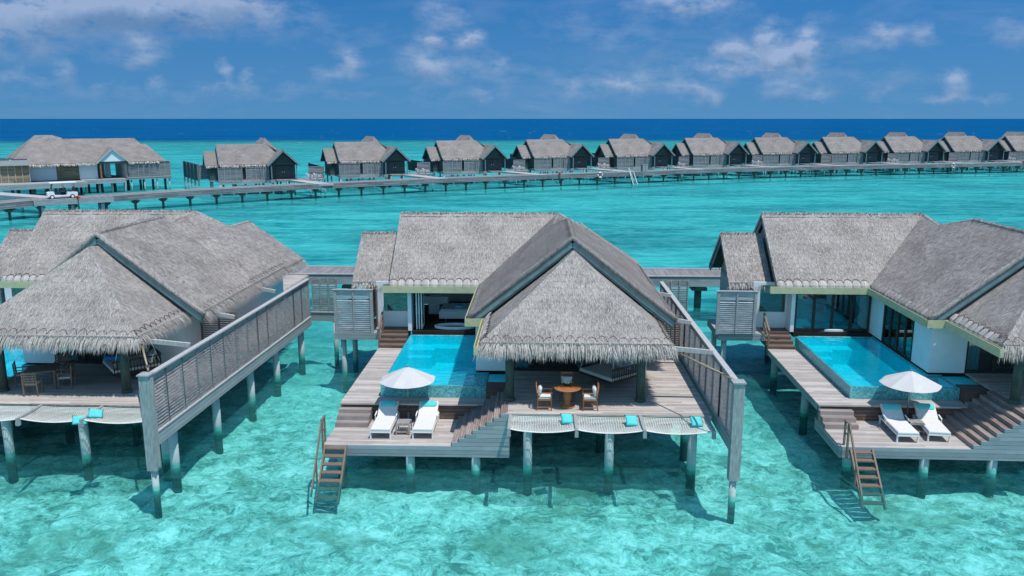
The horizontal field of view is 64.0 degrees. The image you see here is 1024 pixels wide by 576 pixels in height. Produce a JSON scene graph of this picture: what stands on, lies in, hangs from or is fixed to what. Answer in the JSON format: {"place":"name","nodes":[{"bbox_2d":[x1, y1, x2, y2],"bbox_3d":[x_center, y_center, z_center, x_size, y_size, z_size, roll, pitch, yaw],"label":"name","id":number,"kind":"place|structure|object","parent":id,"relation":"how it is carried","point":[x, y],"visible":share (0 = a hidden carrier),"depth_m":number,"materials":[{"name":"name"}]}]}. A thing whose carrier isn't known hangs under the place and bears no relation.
{"place":"outdoors","nodes":[
{"label":"outdoors","id":0,"kind":"place"},
{"bbox_2d":[0,141,1023,575],"bbox_3d":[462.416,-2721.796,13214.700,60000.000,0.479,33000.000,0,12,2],"label":"sea","id":1,"kind":"structure","parent":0,"point":[244,505],"depth_m":30.92,"materials":[{"name":"teal liquid"}]},
{"bbox_2d":[0,192,47,218],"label":"side walkway","id":2,"kind":"structure","parent":1,"relation":"on","point":[8,196],"depth_m":110.77,"materials":[{"name":"grey wood"}]},
{"bbox_2d":[0,158,87,195],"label":"service building","id":3,"kind":"structure","parent":1,"relation":"on","point":[13,172],"depth_m":130.92,"materials":[{"name":"grey wood"}]},
{"bbox_2d":[31,195,113,216],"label":"jetty platform","id":4,"kind":"structure","parent":1,"relation":"on","point":[42,203],"depth_m":105.89,"materials":[{"name":"grey wood"}]},
{"bbox_2d":[46,181,77,198],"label":"golf cart","id":5,"kind":"object","parent":4,"relation":"on","point":[72,193],"visible":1,"depth_m":105.71,"materials":[{"name":"white paint"}]},
{"bbox_2d":[72,195,79,209],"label":"post","id":6,"kind":"object","parent":4,"relation":"on","point":[77,197],"visible":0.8,"depth_m":105.03,"materials":[{"name":"grey wood"}]},
{"bbox_2d":[6,135,171,196],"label":"reception building","id":7,"kind":"structure","parent":1,"relation":"on","point":[51,157],"depth_m":139.89,"materials":[{"name":"thatch"},{"name":"plaster"},{"name":"grey wood"}]},
{"bbox_2d":[0,209,308,482],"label":"water villa","id":8,"kind":"object","parent":1,"relation":"on","point":[84,289],"visible":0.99,"depth_m":33.99,"materials":[{"name":"grey plant"}]},
{"bbox_2d":[0,406,35,420],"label":"hammock net","id":9,"kind":"object","parent":8,"relation":"hanging from","point":[20,412],"visible":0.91,"depth_m":29.53,"materials":[{"name":"white fabric"}]},
{"bbox_2d":[12,361,30,386],"bbox_3d":[-19.124,3.322,32.004,0.550,0.922,0.530,-5,13,-23],"label":"slatted chair","id":10,"kind":"object","parent":8,"relation":"on","point":[16,370],"visible":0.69,"depth_m":31.79,"materials":[{"name":"brown wood"}]},
{"bbox_2d":[20,373,43,396],"bbox_3d":[-18.049,3.564,30.833,0.530,0.922,0.550,-2,12,-8],"label":"slatted chair","id":11,"kind":"object","parent":8,"relation":"on","point":[31,381],"visible":1,"depth_m":30.60,"materials":[{"name":"brown wood"}]},
{"bbox_2d":[23,363,60,391],"bbox_3d":[-18.170,3.461,31.751,1.100,0.750,1.000,-4,12,-18],"label":"wooden table","id":12,"kind":"object","parent":8,"relation":"on","point":[42,368],"visible":0.71,"depth_m":31.59,"materials":[{"name":"brown wood"}]},
{"bbox_2d":[15,404,97,425],"bbox_3d":[-16.080,4.529,29.178,2.328,0.280,1.500,1,12,3],"label":"hammock net","id":13,"kind":"object","parent":8,"relation":"hanging from","point":[46,417],"visible":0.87,"depth_m":29.21,"materials":[{"name":"white fabric"}]},
{"bbox_2d":[72,416,87,424],"bbox_3d":[-15.035,4.598,28.505,0.500,0.120,0.380,7,46,-33],"label":"aqua cushion","id":14,"kind":"object","parent":13,"relation":"on","point":[75,420],"visible":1,"depth_m":28.43,"materials":[{"name":"teal fabric"}]},
{"bbox_2d":[51,354,69,380],"bbox_3d":[-18.038,3.173,32.724,0.530,0.922,0.550,-2,12,-8],"label":"slatted chair","id":15,"kind":"object","parent":8,"relation":"on","point":[63,366],"visible":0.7,"depth_m":32.88,"materials":[{"name":"brown wood"}]},
{"bbox_2d":[56,362,75,389],"bbox_3d":[-17.207,3.394,31.656,0.550,0.922,0.530,-3,12,-13],"label":"slatted chair","id":16,"kind":"object","parent":8,"relation":"on","point":[70,375],"visible":1,"depth_m":31.54,"materials":[{"name":"brown wood"}]},
{"bbox_2d":[57,343,142,362],"bbox_3d":[-17.457,2.070,34.646,3.750,2.300,0.080,1,12,3],"label":"terrace door","id":17,"kind":"structure","parent":8,"relation":"in","point":[84,355],"depth_m":34.86,"materials":[{"name":"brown wood"}]},
{"bbox_2d":[79,405,165,426],"bbox_3d":[-13.757,4.552,29.069,2.420,0.280,1.500,1,12,3],"label":"hammock net","id":18,"kind":"object","parent":8,"relation":"hanging from","point":[107,419],"visible":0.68,"depth_m":28.93,"materials":[{"name":"white fabric"}]},
{"bbox_2d":[87,409,103,417],"bbox_3d":[-14.689,4.430,28.918,0.500,0.120,0.380,8,47,-28],"label":"aqua cushion","id":19,"kind":"object","parent":18,"relation":"on","point":[95,413],"visible":1,"depth_m":28.87,"materials":[{"name":"teal fabric"}]},
{"bbox_2d":[102,340,161,375],"bbox_3d":[-15.364,2.081,32.955,1.838,2.244,1.850,-9,15,-37],"label":"swing daybed","id":20,"kind":"object","parent":8,"relation":"on","point":[137,363],"visible":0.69,"depth_m":32.80,"materials":[{"name":"grey wood"}]},
{"bbox_2d":[104,356,118,360],"bbox_3d":[-16.171,2.850,33.247,0.700,0.200,0.200,-2,12,-8],"label":"blue bolster","id":21,"kind":"object","parent":20,"relation":"on","point":[109,358],"visible":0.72,"depth_m":33.16,"materials":[{"name":"blue fabric"}]},
{"bbox_2d":[147,351,153,362],"bbox_3d":[-14.491,2.796,32.866,0.170,0.440,0.460,14,0,-40],"label":"daybed cushion","id":22,"kind":"object","parent":20,"relation":"on","point":[150,354],"visible":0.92,"depth_m":32.73,"materials":[{"name":"white fabric"}]},
{"bbox_2d":[183,160,208,198],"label":"privacy fence","id":23,"kind":"object","parent":1,"relation":"on","point":[194,172],"visible":0.75,"depth_m":141.04,"materials":[{"name":"grey wood"}]},
{"bbox_2d":[136,278,340,517],"bbox_3d":[-10.890,3.629,35.922,2.011,5.130,17.510,1,12,4],"label":"privacy fence","id":24,"kind":"object","parent":1,"relation":"on","point":[156,433],"visible":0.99,"depth_m":33.05,"materials":[{"name":"grey wood"}]},
{"bbox_2d":[203,137,333,200],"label":"villa","id":25,"kind":"object","parent":1,"relation":"on","point":[261,160],"visible":0.88,"depth_m":137.17,"materials":[{"name":"grey wood"}]},
{"bbox_2d":[276,165,290,178],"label":"entrance door","id":26,"kind":"structure","parent":25,"relation":"in","point":[282,170],"depth_m":138.77,"materials":[{"name":"white paint"}]},
{"bbox_2d":[320,136,442,193],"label":"villa","id":27,"kind":"object","parent":1,"relation":"on","point":[369,157],"visible":0.91,"depth_m":150.36,"materials":[{"name":"grey wood"}]},
{"bbox_2d":[388,161,400,172],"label":"entrance door","id":28,"kind":"structure","parent":27,"relation":"in","point":[391,164],"depth_m":151.93,"materials":[{"name":"white paint"}]},
{"bbox_2d":[422,135,546,189],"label":"villa","id":29,"kind":"object","parent":1,"relation":"on","point":[464,155],"visible":0.93,"depth_m":159.48,"materials":[{"name":"grey wood"}]},
{"bbox_2d":[487,159,497,169],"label":"entrance door","id":30,"kind":"structure","parent":29,"relation":"in","point":[492,164],"depth_m":161.02,"materials":[{"name":"white paint"}]},
{"bbox_2d":[283,266,720,319],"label":"jetty","id":31,"kind":"object","parent":1,"relation":"on","point":[701,279],"visible":0.12,"depth_m":54.77,"materials":[{"name":"grey wood"}]},
{"bbox_2d":[0,162,1022,227],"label":"long jetty","id":32,"kind":"object","parent":1,"relation":"on","point":[10,206],"visible":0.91,"depth_m":144.44,"materials":[{"name":"grey wood"}]},
{"bbox_2d":[628,169,637,185],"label":"jetty ladder","id":33,"kind":"object","parent":32,"relation":"attached to","point":[632,177],"visible":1,"depth_m":157.39,"materials":[{"name":"white paint"}]},
{"bbox_2d":[641,164,648,171],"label":"equipment cabinet","id":34,"kind":"object","parent":32,"relation":"on","point":[644,167],"visible":1,"depth_m":159.42,"materials":[{"name":"grey wood"}]},
{"bbox_2d":[324,211,733,495],"bbox_3d":[-0.460,0.748,40.395,16.280,8.959,27.468,0,12,2],"label":"water villa","id":35,"kind":"object","parent":1,"relation":"on","point":[548,296],"visible":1,"depth_m":32.39,"materials":[{"name":"grey plant"}]},
{"bbox_2d":[310,415,347,504],"bbox_3d":[-6.377,6.048,28.745,0.930,2.518,2.224,0,12,2],"label":"swim ladder","id":36,"kind":"object","parent":35,"relation":"attached to","point":[320,480],"visible":0.99,"depth_m":28.70,"materials":[{"name":"brown wood"}]},
{"bbox_2d":[332,285,378,332],"bbox_3d":[-7.657,0.992,40.225,1.950,2.150,1.308,0,12,2],"label":"shower screen","id":37,"kind":"object","parent":35,"relation":"on","point":[359,316],"visible":1,"depth_m":39.66,"materials":[{"name":"grey wood"}]},
{"bbox_2d":[370,400,399,438],"bbox_3d":[-4.764,4.907,30.780,0.835,0.811,2.032,0,12,2],"label":"sun lounger","id":38,"kind":"object","parent":35,"relation":"on","point":[386,418],"visible":0.98,"depth_m":30.90,"materials":[{"name":"white fabric"}]},
{"bbox_2d":[395,419,411,435],"bbox_3d":[-4.017,5.161,30.432,0.524,0.455,0.524,0,12,2],"label":"side table","id":39,"kind":"object","parent":35,"relation":"on","point":[400,422],"visible":1,"depth_m":30.25,"materials":[{"name":"grey wood"}]},
{"bbox_2d":[379,365,434,420],"bbox_3d":[-4.019,4.023,31.627,2.059,2.200,2.059,0,12,2],"label":"parasol","id":40,"kind":"object","parent":35,"relation":"on","point":[407,377],"visible":0.96,"depth_m":31.08,"materials":[{"name":"fabric"}]},
{"bbox_2d":[416,293,418,328],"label":"folded door","id":41,"kind":"structure","parent":35,"relation":"in","point":[417,314],"depth_m":40.55,"materials":[{"name":"paint"}]},
{"bbox_2d":[418,293,420,328],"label":"folded door","id":42,"kind":"structure","parent":35,"relation":"in","point":[419,294],"depth_m":40.39,"materials":[{"name":"paint"}]},
{"bbox_2d":[421,293,424,328],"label":"folded door","id":43,"kind":"structure","parent":35,"relation":"in","point":[422,294],"depth_m":40.56,"materials":[{"name":"paint"}]},
{"bbox_2d":[412,400,438,438],"bbox_3d":[-3.224,4.908,30.777,0.835,0.811,2.032,0,12,2],"label":"sun lounger","id":44,"kind":"object","parent":35,"relation":"on","point":[427,418],"visible":1,"depth_m":30.90,"materials":[{"name":"white fabric"}]},
{"bbox_2d":[424,293,448,313],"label":"vanity unit","id":45,"kind":"object","parent":35,"relation":"on","point":[434,301],"visible":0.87,"depth_m":43.49,"materials":[{"name":"paint"}]},
{"bbox_2d":[434,319,474,329],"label":"bathtub","id":46,"kind":"object","parent":35,"relation":"on","point":[439,326],"visible":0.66,"depth_m":40.50,"materials":[{"name":"ceramic"}]},
{"bbox_2d":[439,303,469,318],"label":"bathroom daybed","id":47,"kind":"object","parent":35,"relation":"on","point":[448,311],"visible":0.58,"depth_m":42.10,"materials":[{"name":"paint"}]},
{"bbox_2d":[507,414,574,436],"bbox_3d":[1.019,4.723,28.244,2.328,0.280,1.500,0,12,2],"label":"hammock net","id":48,"kind":"object","parent":35,"relation":"hanging from","point":[530,428],"visible":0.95,"depth_m":28.18,"materials":[{"name":"fabric"}]},
{"bbox_2d":[560,413,572,423],"bbox_3d":[1.903,4.535,28.410,0.440,0.130,0.440,4,49,-13],"label":"aqua cushion","id":49,"kind":"object","parent":48,"relation":"on","point":[566,418],"visible":1,"depth_m":28.34,"materials":[{"name":"teal fabric"}]},
{"bbox_2d":[536,381,552,410],"bbox_3d":[1.149,3.851,29.367,0.600,0.957,0.575,0,12,2],"label":"teak armchair","id":50,"kind":"object","parent":35,"relation":"on","point":[544,396],"visible":1,"depth_m":29.16,"materials":[{"name":"brown wood"}]},
{"bbox_2d":[514,351,601,370],"bbox_3d":[1.838,2.283,33.617,3.750,2.300,0.080,0,12,2],"label":"terrace door","id":51,"kind":"structure","parent":35,"relation":"in","point":[569,360],"depth_m":33.81,"materials":[{"name":"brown wood"}]},
{"bbox_2d":[559,371,574,400],"bbox_3d":[2.035,3.642,30.376,0.575,0.957,0.600,0,12,2],"label":"teak armchair","id":52,"kind":"object","parent":35,"relation":"on","point":[563,379],"visible":0.66,"depth_m":30.43,"materials":[{"name":"brown wood"}]},
{"bbox_2d":[554,383,580,408],"bbox_3d":[1.994,3.925,29.506,0.980,0.750,0.980,0,12,2],"label":"round table","id":53,"kind":"object","parent":35,"relation":"on","point":[567,391],"visible":0.97,"depth_m":29.39,"materials":[{"name":"brown wood"}]},
{"bbox_2d":[582,381,598,410],"bbox_3d":[2.798,3.862,29.312,0.600,0.957,0.575,0,12,2],"label":"teak armchair","id":54,"kind":"object","parent":35,"relation":"on","point":[593,396],"visible":1,"depth_m":29.12,"materials":[{"name":"brown wood"}]},
{"bbox_2d":[579,354,636,383],"bbox_3d":[3.923,2.286,31.964,1.838,2.244,1.850,-9,15,-37],"label":"swing daybed","id":55,"kind":"object","parent":35,"relation":"on","point":[603,371],"visible":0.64,"depth_m":31.68,"materials":[{"name":"grey wood"}]},
{"bbox_2d":[607,356,615,364],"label":"daybed cushion","id":56,"kind":"object","parent":55,"relation":"on","point":[609,361],"visible":0.52,"depth_m":32.64,"materials":[{"name":"white fabric"}]},
{"bbox_2d":[614,357,624,367],"bbox_3d":[4.281,2.937,32.385,0.170,0.440,0.460,31,-7,-33],"label":"daybed cushion","id":57,"kind":"object","parent":55,"relation":"on","point":[620,361],"visible":0.77,"depth_m":32.27,"materials":[{"name":"white fabric"}]},
{"bbox_2d":[623,358,633,370],"bbox_3d":[4.540,3.003,32.061,0.170,0.440,0.460,31,-9,-35],"label":"daybed cushion","id":58,"kind":"object","parent":55,"relation":"on","point":[627,362],"visible":0.67,"depth_m":31.99,"materials":[{"name":"white fabric"}]},
{"bbox_2d":[574,415,642,437],"bbox_3d":[3.298,4.739,28.168,2.328,0.280,1.500,0,12,2],"label":"hammock net","id":59,"kind":"object","parent":35,"relation":"hanging from","point":[601,430],"visible":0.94,"depth_m":28.08,"materials":[{"name":"white fabric"}]},
{"bbox_2d":[624,415,637,425],"bbox_3d":[4.118,4.571,28.237,0.460,0.130,0.460,4,49,-11],"label":"aqua cushion","id":60,"kind":"object","parent":59,"relation":"on","point":[631,420],"visible":1,"depth_m":28.17,"materials":[{"name":"teal fabric"}]},
{"bbox_2d":[639,415,715,438],"bbox_3d":[5.622,4.755,28.090,2.420,0.280,1.500,0,12,2],"label":"hammock net","id":61,"kind":"object","parent":35,"relation":"hanging from","point":[687,430],"visible":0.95,"depth_m":27.98,"materials":[{"name":"fabric"}]},
{"bbox_2d":[689,416,702,426],"bbox_3d":[6.337,4.587,28.163,0.440,0.130,0.440,4,49,-9],"label":"aqua cushion","id":62,"kind":"object","parent":61,"relation":"on","point":[696,421],"visible":1,"depth_m":28.10,"materials":[{"name":"teal fabric"}]},
{"bbox_2d":[510,134,634,185],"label":"villa","id":63,"kind":"object","parent":1,"relation":"on","point":[547,153],"visible":0.92,"depth_m":168.69,"materials":[{"name":"grey plant"}]},
{"bbox_2d":[574,157,583,167],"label":"entrance door","id":64,"kind":"structure","parent":63,"relation":"in","point":[578,161],"depth_m":170.05,"materials":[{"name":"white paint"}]},
{"bbox_2d":[592,134,710,183],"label":"villa","id":65,"kind":"object","parent":1,"relation":"on","point":[627,152],"visible":0.92,"depth_m":173.81,"materials":[{"name":"grey plant"}]},
{"bbox_2d":[655,156,664,165],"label":"entrance door","id":66,"kind":"structure","parent":65,"relation":"in","point":[659,160],"depth_m":174.87,"materials":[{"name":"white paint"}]},
{"bbox_2d":[659,280,746,523],"bbox_3d":[7.968,3.776,35.210,2.361,5.130,17.510,0,12,2],"label":"privacy fence","id":67,"kind":"object","parent":1,"relation":"on","point":[722,397],"visible":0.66,"depth_m":29.87,"materials":[{"name":"grey wood"}]},
{"bbox_2d":[672,133,767,179],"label":"villa","id":68,"kind":"object","parent":1,"relation":"on","point":[703,150],"visible":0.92,"depth_m":181.18,"materials":[{"name":"grey plant"}]},
{"bbox_2d":[730,154,738,163],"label":"entrance door","id":69,"kind":"structure","parent":68,"relation":"in","point":[734,158],"depth_m":182.10,"materials":[{"name":"grey wood"}]},
{"bbox_2d":[742,133,844,178],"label":"villa","id":70,"kind":"object","parent":1,"relation":"on","point":[775,149],"visible":0.91,"depth_m":186.03,"materials":[{"name":"grey plant"}]},
{"bbox_2d":[799,153,807,162],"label":"entrance door","id":71,"kind":"structure","parent":70,"relation":"in","point":[803,157],"depth_m":186.42,"materials":[{"name":"grey wood"}]},
{"bbox_2d":[810,132,908,176],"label":"villa","id":72,"kind":"object","parent":1,"relation":"on","point":[842,148],"visible":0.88,"depth_m":190.91,"materials":[{"name":"grey plant"}]},
{"bbox_2d":[865,152,874,161],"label":"entrance door","id":73,"kind":"structure","parent":72,"relation":"in","point":[870,155],"depth_m":191.54,"materials":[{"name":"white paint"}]},
{"bbox_2d":[707,211,1023,498],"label":"water villa","id":74,"kind":"object","parent":1,"relation":"on","point":[928,297],"visible":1,"depth_m":35.64,"materials":[{"name":"grey plant"}]},
{"bbox_2d":[715,287,757,334],"bbox_3d":[10.771,1.068,39.856,1.950,2.150,1.308,1,12,3],"label":"privacy screen","id":75,"kind":"object","parent":74,"relation":"on","point":[746,324],"visible":1,"depth_m":39.27,"materials":[{"name":"grey wood"}]},
{"bbox_2d":[794,294,814,330],"bbox_3d":[14.218,1.149,39.836,0.882,1.900,0.060,1,12,3],"label":"glass door","id":76,"kind":"structure","parent":74,"relation":"in","point":[795,329],"depth_m":39.86,"materials":[{"name":"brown wood"}]},
{"bbox_2d":[796,305,843,320],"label":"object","id":77,"kind":"object","parent":74,"relation":"in","point":[822,312],"visible":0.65,"depth_m":41.69,"materials":[{"name":"glass"}]},
{"bbox_2d":[812,294,833,330],"bbox_3d":[15.104,1.158,39.791,0.882,1.900,0.060,1,12,3],"label":"glass door","id":78,"kind":"structure","parent":74,"relation":"in","point":[814,329],"depth_m":39.79,"materials":[{"name":"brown wood"}]},
{"bbox_2d":[810,320,851,331],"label":"bathtub","id":79,"kind":"object","parent":74,"relation":"on","point":[841,328],"visible":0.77,"depth_m":40.54,"materials":[{"name":"ceramic"}]},
{"bbox_2d":[831,294,852,330],"bbox_3d":[15.990,1.168,39.746,0.881,1.900,0.060,1,12,3],"label":"glass door","id":80,"kind":"structure","parent":74,"relation":"in","point":[848,329],"depth_m":39.73,"materials":[{"name":"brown wood"}]},
{"bbox_2d":[850,295,870,331],"bbox_3d":[16.877,1.177,39.701,0.882,1.900,0.060,1,12,3],"label":"glass door","id":81,"kind":"structure","parent":74,"relation":"in","point":[864,330],"depth_m":39.73,"materials":[{"name":"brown wood"}]},
{"bbox_2d":[843,419,886,509],"bbox_3d":[12.249,6.126,28.368,0.930,2.518,2.224,1,12,3],"label":"swim ladder","id":82,"kind":"object","parent":74,"relation":"attached to","point":[858,485],"visible":1,"depth_m":28.32,"materials":[{"name":"brown wood"}]},
{"bbox_2d":[881,304,914,360],"bbox_3d":[17.252,1.677,36.547,0.100,2.300,3.290,1,12,3],"label":"side door","id":83,"kind":"structure","parent":74,"relation":"in","point":[897,329],"depth_m":36.57,"materials":[{"name":"black glass"}]},
{"bbox_2d":[878,403,919,442],"bbox_3d":[14.348,4.979,30.431,0.835,0.811,2.032,1,12,5],"label":"sun lounger","id":84,"kind":"object","parent":74,"relation":"on","point":[895,421],"visible":1,"depth_m":30.56,"materials":[{"name":"white fabric"}]},
{"bbox_2d":[879,369,941,425],"bbox_3d":[15.075,4.125,31.134,2.058,2.200,2.058,-1,12,-5],"label":"parasol","id":85,"kind":"object","parent":74,"relation":"on","point":[910,381],"visible":0.8,"depth_m":30.59,"materials":[{"name":"white fabric"}]},
{"bbox_2d":[906,418,925,434],"bbox_3d":[14.995,5.151,30.480,0.524,0.455,0.524,2,12,8],"label":"side table","id":86,"kind":"object","parent":74,"relation":"on","point":[913,421],"visible":0.76,"depth_m":30.36,"materials":[{"name":"grey wood"}]},
{"bbox_2d":[912,403,950,442],"bbox_3d":[15.588,4.970,30.479,0.835,0.811,2.032,2,12,10],"label":"sun lounger","id":87,"kind":"object","parent":74,"relation":"on","point":[926,414],"visible":0.9,"depth_m":30.59,"materials":[{"name":"white fabric"}]},
{"bbox_2d":[964,341,1012,372],"bbox_3d":[20.358,2.354,33.276,3.750,2.300,0.080,1,12,3],"label":"terrace door","id":88,"kind":"structure","parent":74,"relation":"in","point":[993,356],"depth_m":33.49,"materials":[{"name":"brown wood"}]},
{"bbox_2d":[872,132,963,175],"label":"villa","id":89,"kind":"object","parent":1,"relation":"on","point":[910,149],"visible":0.77,"depth_m":195.83,"materials":[{"name":"grey plant"}]},
{"bbox_2d":[926,152,935,160],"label":"entrance door","id":90,"kind":"structure","parent":89,"relation":"in","point":[932,155],"depth_m":196.22,"materials":[{"name":"grey wood"}]},
{"bbox_2d":[931,132,1021,174],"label":"villa","id":91,"kind":"object","parent":1,"relation":"on","point":[971,149],"visible":0.81,"depth_m":200.04,"materials":[{"name":"grey plant"}]},
{"bbox_2d":[986,151,995,159],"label":"entrance door","id":92,"kind":"structure","parent":91,"relation":"in","point":[991,153],"depth_m":200.29,"materials":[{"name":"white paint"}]},
{"bbox_2d":[992,132,1023,173],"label":"villa","id":93,"kind":"object","parent":1,"relation":"on","point":[1012,141],"visible":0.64,"depth_m":205.08,"materials":[{"name":"grey plant"}]},
{"bbox_2d":[0,119,1023,142],"bbox_3d":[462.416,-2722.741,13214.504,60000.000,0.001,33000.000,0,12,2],"label":"sea","id":94,"kind":"structure","parent":0,"point":[164,130],"depth_m":1023.25,"materials":[{"name":"blue liquid"}]},
{"bbox_2d":[0,0,1023,118],"label":"sky","id":95,"kind":"structure","parent":0,"point":[60,59],"materials":[{"name":"blue"}]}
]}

